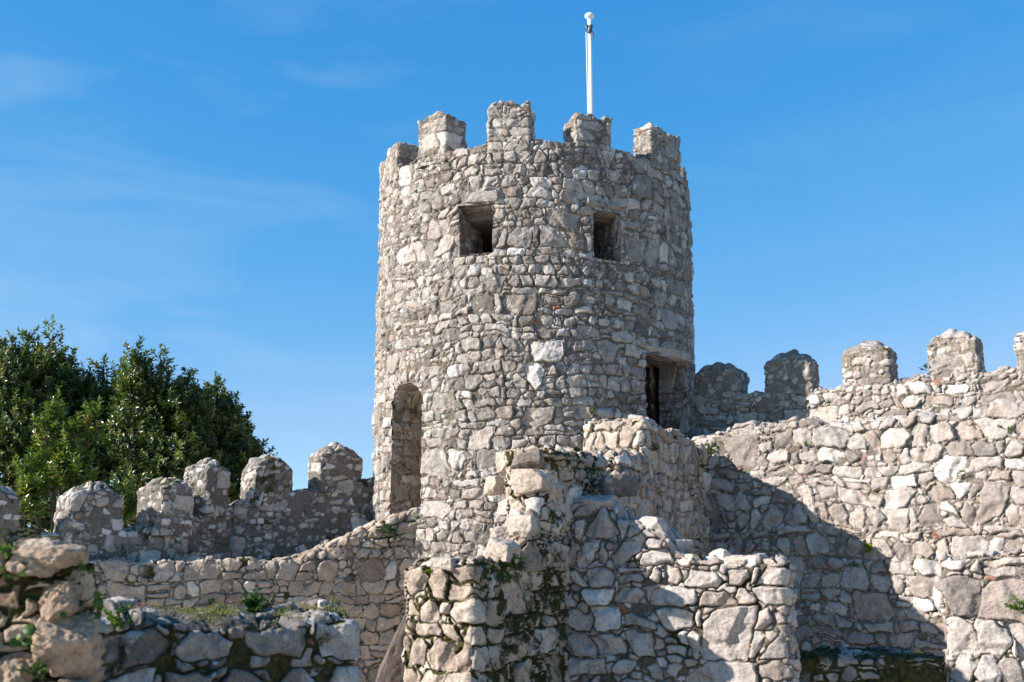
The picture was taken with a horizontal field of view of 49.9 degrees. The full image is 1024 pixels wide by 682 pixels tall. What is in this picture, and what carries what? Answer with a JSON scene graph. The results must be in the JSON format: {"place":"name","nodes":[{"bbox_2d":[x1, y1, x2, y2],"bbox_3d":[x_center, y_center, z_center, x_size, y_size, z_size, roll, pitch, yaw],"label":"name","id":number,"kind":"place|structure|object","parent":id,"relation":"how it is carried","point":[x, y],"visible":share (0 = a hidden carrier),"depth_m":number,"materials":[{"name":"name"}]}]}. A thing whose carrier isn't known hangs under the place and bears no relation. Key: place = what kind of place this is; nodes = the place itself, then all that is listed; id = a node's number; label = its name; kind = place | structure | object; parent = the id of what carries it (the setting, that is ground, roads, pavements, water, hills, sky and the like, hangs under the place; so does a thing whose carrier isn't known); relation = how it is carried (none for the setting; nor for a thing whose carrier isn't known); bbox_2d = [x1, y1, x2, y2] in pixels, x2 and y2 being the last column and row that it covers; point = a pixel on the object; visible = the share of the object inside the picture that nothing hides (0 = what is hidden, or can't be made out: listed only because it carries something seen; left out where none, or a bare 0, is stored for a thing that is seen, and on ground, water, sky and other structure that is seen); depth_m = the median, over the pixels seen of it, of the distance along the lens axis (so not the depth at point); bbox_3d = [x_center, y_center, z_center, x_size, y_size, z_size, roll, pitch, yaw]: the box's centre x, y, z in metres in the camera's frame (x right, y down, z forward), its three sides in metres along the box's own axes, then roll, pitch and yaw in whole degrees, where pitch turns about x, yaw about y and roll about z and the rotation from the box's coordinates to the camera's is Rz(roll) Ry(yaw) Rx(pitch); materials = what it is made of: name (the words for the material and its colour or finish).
{"place":"outdoors","nodes":[
{"label":"outdoors","id":0,"kind":"place"},
{"bbox_2d":[0,0,1023,528],"label":"sky","id":1,"kind":"structure","parent":0,"point":[198,179],"materials":[{"name":"blue"}]},
{"bbox_2d":[690,329,1023,678],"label":"battlement wall","id":2,"kind":"structure","parent":0,"point":[883,457],"depth_m":14.46,"materials":[{"name":"stone"}]},
{"bbox_2d":[845,558,862,567],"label":"weed","id":3,"kind":"object","parent":2,"relation":"attached to","point":[853,565],"visible":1,"depth_m":14.18,"materials":[{"name":"green plant"}]},
{"bbox_2d":[860,542,874,552],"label":"weed","id":4,"kind":"object","parent":2,"relation":"attached to","point":[869,546],"visible":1,"depth_m":14.10,"materials":[{"name":"green plant"}]},
{"bbox_2d":[997,424,1012,432],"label":"weed","id":5,"kind":"object","parent":2,"relation":"attached to","point":[1009,428],"visible":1,"depth_m":13.49,"materials":[{"name":"green plant"}]},
{"bbox_3d":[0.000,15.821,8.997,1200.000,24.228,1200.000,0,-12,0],"label":"ground","id":6,"kind":"structure","parent":0,"visible":0},
{"bbox_2d":[0,526,105,681],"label":"wall","id":7,"kind":"structure","parent":6,"relation":"on","point":[48,588],"depth_m":4.57,"materials":[{"name":"beige stone"}]},
{"bbox_2d":[0,543,16,559],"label":"weed","id":8,"kind":"object","parent":7,"relation":"on","point":[5,551],"visible":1,"depth_m":4.53,"materials":[{"name":"green plant"}]},
{"bbox_2d":[1,562,27,578],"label":"weed","id":9,"kind":"object","parent":7,"relation":"on","point":[13,575],"visible":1,"depth_m":4.55,"materials":[{"name":"green plant"}]},
{"bbox_2d":[9,624,37,648],"bbox_3d":[-1.987,1.210,4.495,0.104,0.103,0.087,0,-12,0],"label":"pennywort","id":10,"kind":"object","parent":7,"relation":"attached to","point":[29,630],"visible":1,"depth_m":4.47,"materials":[{"name":"green plant"}]},
{"bbox_2d":[14,658,51,680],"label":"fern","id":11,"kind":"object","parent":7,"relation":"on","point":[34,668],"visible":1,"depth_m":4.46,"materials":[{"name":"green plant"}]},
{"bbox_2d":[59,591,103,620],"bbox_3d":[-1.768,1.110,4.581,0.120,0.137,0.213,-2,-12,12],"label":"pennywort","id":12,"kind":"object","parent":7,"relation":"on","point":[97,603],"visible":0.98,"depth_m":4.59,"materials":[{"name":"green plant"}]},
{"bbox_2d":[77,560,95,573],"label":"weed","id":13,"kind":"object","parent":7,"relation":"on","point":[83,567],"visible":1,"depth_m":4.56,"materials":[{"name":"green plant"}]},
{"bbox_2d":[100,652,119,669],"bbox_3d":[-1.769,1.371,4.734,0.164,0.091,0.082,6,-13,-26],"label":"fern","id":14,"kind":"object","parent":7,"relation":"on","point":[108,664],"visible":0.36,"depth_m":4.73,"materials":[{"name":"green plant"}]},
{"bbox_2d":[0,314,110,532],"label":"evergreen tree","id":15,"kind":"object","parent":6,"relation":"on","point":[26,373],"visible":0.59,"depth_m":19.05,"materials":[{"name":"green plant"}]},
{"bbox_2d":[9,385,140,532],"bbox_3d":[-6.658,2.881,16.707,2.072,4.498,0.770,2,-12,-8],"label":"laurel bush","id":16,"kind":"object","parent":6,"relation":"on","point":[31,483],"visible":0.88,"depth_m":16.81,"materials":[{"name":"green plant"}]},
{"bbox_2d":[35,353,136,527],"bbox_3d":[-7.279,2.859,19.261,2.112,5.568,1.726,0,-12,0],"label":"evergreen tree","id":17,"kind":"object","parent":6,"relation":"on","point":[97,387],"visible":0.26,"depth_m":19.51,"materials":[{"name":"green plant"}]},
{"bbox_2d":[97,335,241,527],"bbox_3d":[-5.874,2.698,18.726,2.506,5.684,1.768,0,-12,0],"label":"evergreen tree","id":18,"kind":"object","parent":6,"relation":"on","point":[160,415],"visible":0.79,"depth_m":18.84,"materials":[{"name":"green plant"}]},
{"bbox_2d":[0,442,390,562],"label":"battlement wall","id":19,"kind":"structure","parent":6,"relation":"on","point":[270,514],"depth_m":16.08,"materials":[{"name":"grey stone"}]},
{"bbox_2d":[94,596,361,681],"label":"wall","id":20,"kind":"structure","parent":6,"relation":"on","point":[315,645],"depth_m":6.25,"materials":[{"name":"grey stone"}]},
{"bbox_2d":[103,602,137,629],"bbox_3d":[-2.104,1.465,5.854,0.124,0.153,0.208,-8,-14,35],"label":"fern","id":21,"kind":"object","parent":20,"relation":"on","point":[118,618],"visible":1,"depth_m":5.86,"materials":[{"name":"green plant"}]},
{"bbox_2d":[116,603,153,612],"bbox_3d":[-2.128,1.503,6.141,0.272,0.081,0.145,-10,-16,41],"label":"wildflower","id":22,"kind":"object","parent":20,"relation":"on","point":[124,608],"visible":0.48,"depth_m":6.15,"materials":[{"name":"purple plant"}]},
{"bbox_2d":[104,597,353,623],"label":"grass","id":23,"kind":"structure","parent":20,"relation":"on","point":[204,611],"depth_m":6.44,"materials":[{"name":"green plant"}]},
{"bbox_2d":[240,587,274,612],"bbox_3d":[-1.557,1.591,6.713,0.173,0.171,0.260,-4,-12,20],"label":"seedling","id":24,"kind":"object","parent":20,"relation":"on","point":[252,604],"visible":1,"depth_m":6.68,"materials":[{"name":"green plant"}]},
{"bbox_2d":[317,599,326,609],"bbox_3d":[-1.170,1.640,6.777,0.057,0.097,0.049,7,-13,-30],"label":"loose stone","id":25,"kind":"object","parent":20,"relation":"on","point":[321,602],"visible":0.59,"depth_m":6.77,"materials":[{"name":"grey stone"}]},
{"bbox_2d":[187,371,277,503],"bbox_3d":[-5.196,3.104,19.506,1.961,5.209,1.599,0,-12,0],"label":"evergreen tree","id":26,"kind":"object","parent":6,"relation":"on","point":[239,445],"visible":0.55,"depth_m":19.61,"materials":[{"name":"green plant"}]},
{"bbox_2d":[88,507,420,681],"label":"retaining wall","id":27,"kind":"structure","parent":6,"relation":"on","point":[360,570],"depth_m":15.12,"materials":[{"name":"grey stone"}]},
{"bbox_2d":[205,598,214,607],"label":"weed","id":28,"kind":"object","parent":27,"relation":"attached to","point":[213,599],"visible":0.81,"depth_m":14.63,"materials":[{"name":"green plant"}]},
{"bbox_2d":[374,525,400,541],"bbox_3d":[-1.746,2.708,15.482,0.356,0.235,0.206,9,-15,-38],"label":"weed","id":29,"kind":"object","parent":27,"relation":"attached to","point":[391,530],"visible":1,"depth_m":15.50,"materials":[{"name":"green plant"}]},
{"bbox_2d":[376,616,405,681],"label":"stone slab","id":30,"kind":"structure","parent":6,"relation":"on","point":[391,667],"depth_m":9.18,"materials":[{"name":"grey stone"}]},
{"bbox_2d":[401,445,607,681],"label":"stepped wall","id":31,"kind":"structure","parent":6,"relation":"on","point":[465,622],"depth_m":8.52,"materials":[{"name":"stone"}]},
{"bbox_2d":[482,566,491,580],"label":"weed","id":32,"kind":"object","parent":31,"relation":"attached to","point":[486,570],"visible":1,"depth_m":8.02,"materials":[{"name":"green plant"}]},
{"bbox_2d":[501,569,513,582],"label":"weed","id":33,"kind":"object","parent":31,"relation":"attached to","point":[508,576],"visible":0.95,"depth_m":8.30,"materials":[{"name":"green plant"}]},
{"bbox_2d":[503,553,525,567],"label":"weed","id":34,"kind":"object","parent":31,"relation":"attached to","point":[512,562],"visible":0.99,"depth_m":8.39,"materials":[{"name":"green plant"}]},
{"bbox_2d":[371,100,695,559],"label":"round tower","id":35,"kind":"structure","parent":6,"relation":"on","point":[532,290],"depth_m":16.07,"materials":[{"name":"grey stone"}]},
{"bbox_2d":[387,370,431,515],"bbox_3d":[-1.242,1.537,16.421,0.930,2.213,1.151,10,-15,-40],"label":"doorway","id":36,"kind":"structure","parent":35,"relation":"in","point":[407,435],"depth_m":16.58,"materials":[{"name":"grey stone"}]},
{"bbox_2d":[458,190,500,256],"bbox_3d":[-0.376,-1.629,16.435,0.765,0.979,0.939,-4,-12,20],"label":"window","id":37,"kind":"structure","parent":35,"relation":"in","point":[468,234],"depth_m":16.26,"materials":[{"name":"grey stone"}]},
{"bbox_2d":[585,12,593,113],"bbox_3d":[1.401,-3.668,19.424,0.176,4.618,0.204,0,-12,0],"label":"flagpole","id":38,"kind":"object","parent":35,"relation":"on","point":[589,16],"visible":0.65,"depth_m":19.68,"materials":[{"name":"white metal"}]},
{"bbox_2d":[585,197,625,261],"bbox_3d":[1.223,-1.526,16.448,0.711,0.958,0.935,5,-13,-23],"label":"window","id":39,"kind":"structure","parent":35,"relation":"in","point":[611,238],"depth_m":16.33,"materials":[{"name":"grey stone"}]},
{"bbox_2d":[643,345,691,437],"bbox_3d":[2.137,0.797,16.492,1.221,1.369,1.261,0,-12,0],"label":"doorway","id":40,"kind":"structure","parent":35,"relation":"in","point":[672,375],"depth_m":16.87,"materials":[{"name":"grey stone"}]},
{"bbox_2d":[583,414,713,557],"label":"cross wall","id":41,"kind":"structure","parent":6,"relation":"on","point":[674,477],"depth_m":13.78,"materials":[{"name":"grey stone"}]},
{"bbox_2d":[651,441,660,450],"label":"weed","id":42,"kind":"object","parent":41,"relation":"on","point":[654,447],"visible":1,"depth_m":13.55,"materials":[{"name":"green plant"}]},
{"bbox_2d":[703,440,718,454],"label":"weed","id":43,"kind":"object","parent":41,"relation":"on","point":[709,450],"visible":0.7,"depth_m":15.48,"materials":[{"name":"green plant"}]},
{"bbox_2d":[565,474,801,681],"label":"ruined wall","id":44,"kind":"structure","parent":6,"relation":"on","point":[650,599],"depth_m":8.92,"materials":[{"name":"stone"}]},
{"bbox_2d":[799,645,947,681],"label":"mossy ledge","id":45,"kind":"object","parent":6,"relation":"on","point":[823,663],"visible":0.76,"depth_m":9.16,"materials":[{"name":"green plant"}]},
{"bbox_2d":[933,548,1023,681],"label":"stone pier","id":46,"kind":"structure","parent":6,"relation":"on","point":[983,625],"depth_m":9.94,"materials":[{"name":"beige stone"}]},
{"bbox_2d":[1004,594,1023,611],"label":"weed","id":47,"kind":"object","parent":46,"relation":"attached to","point":[1011,606],"visible":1,"depth_m":9.77,"materials":[{"name":"green plant"}]}
]}

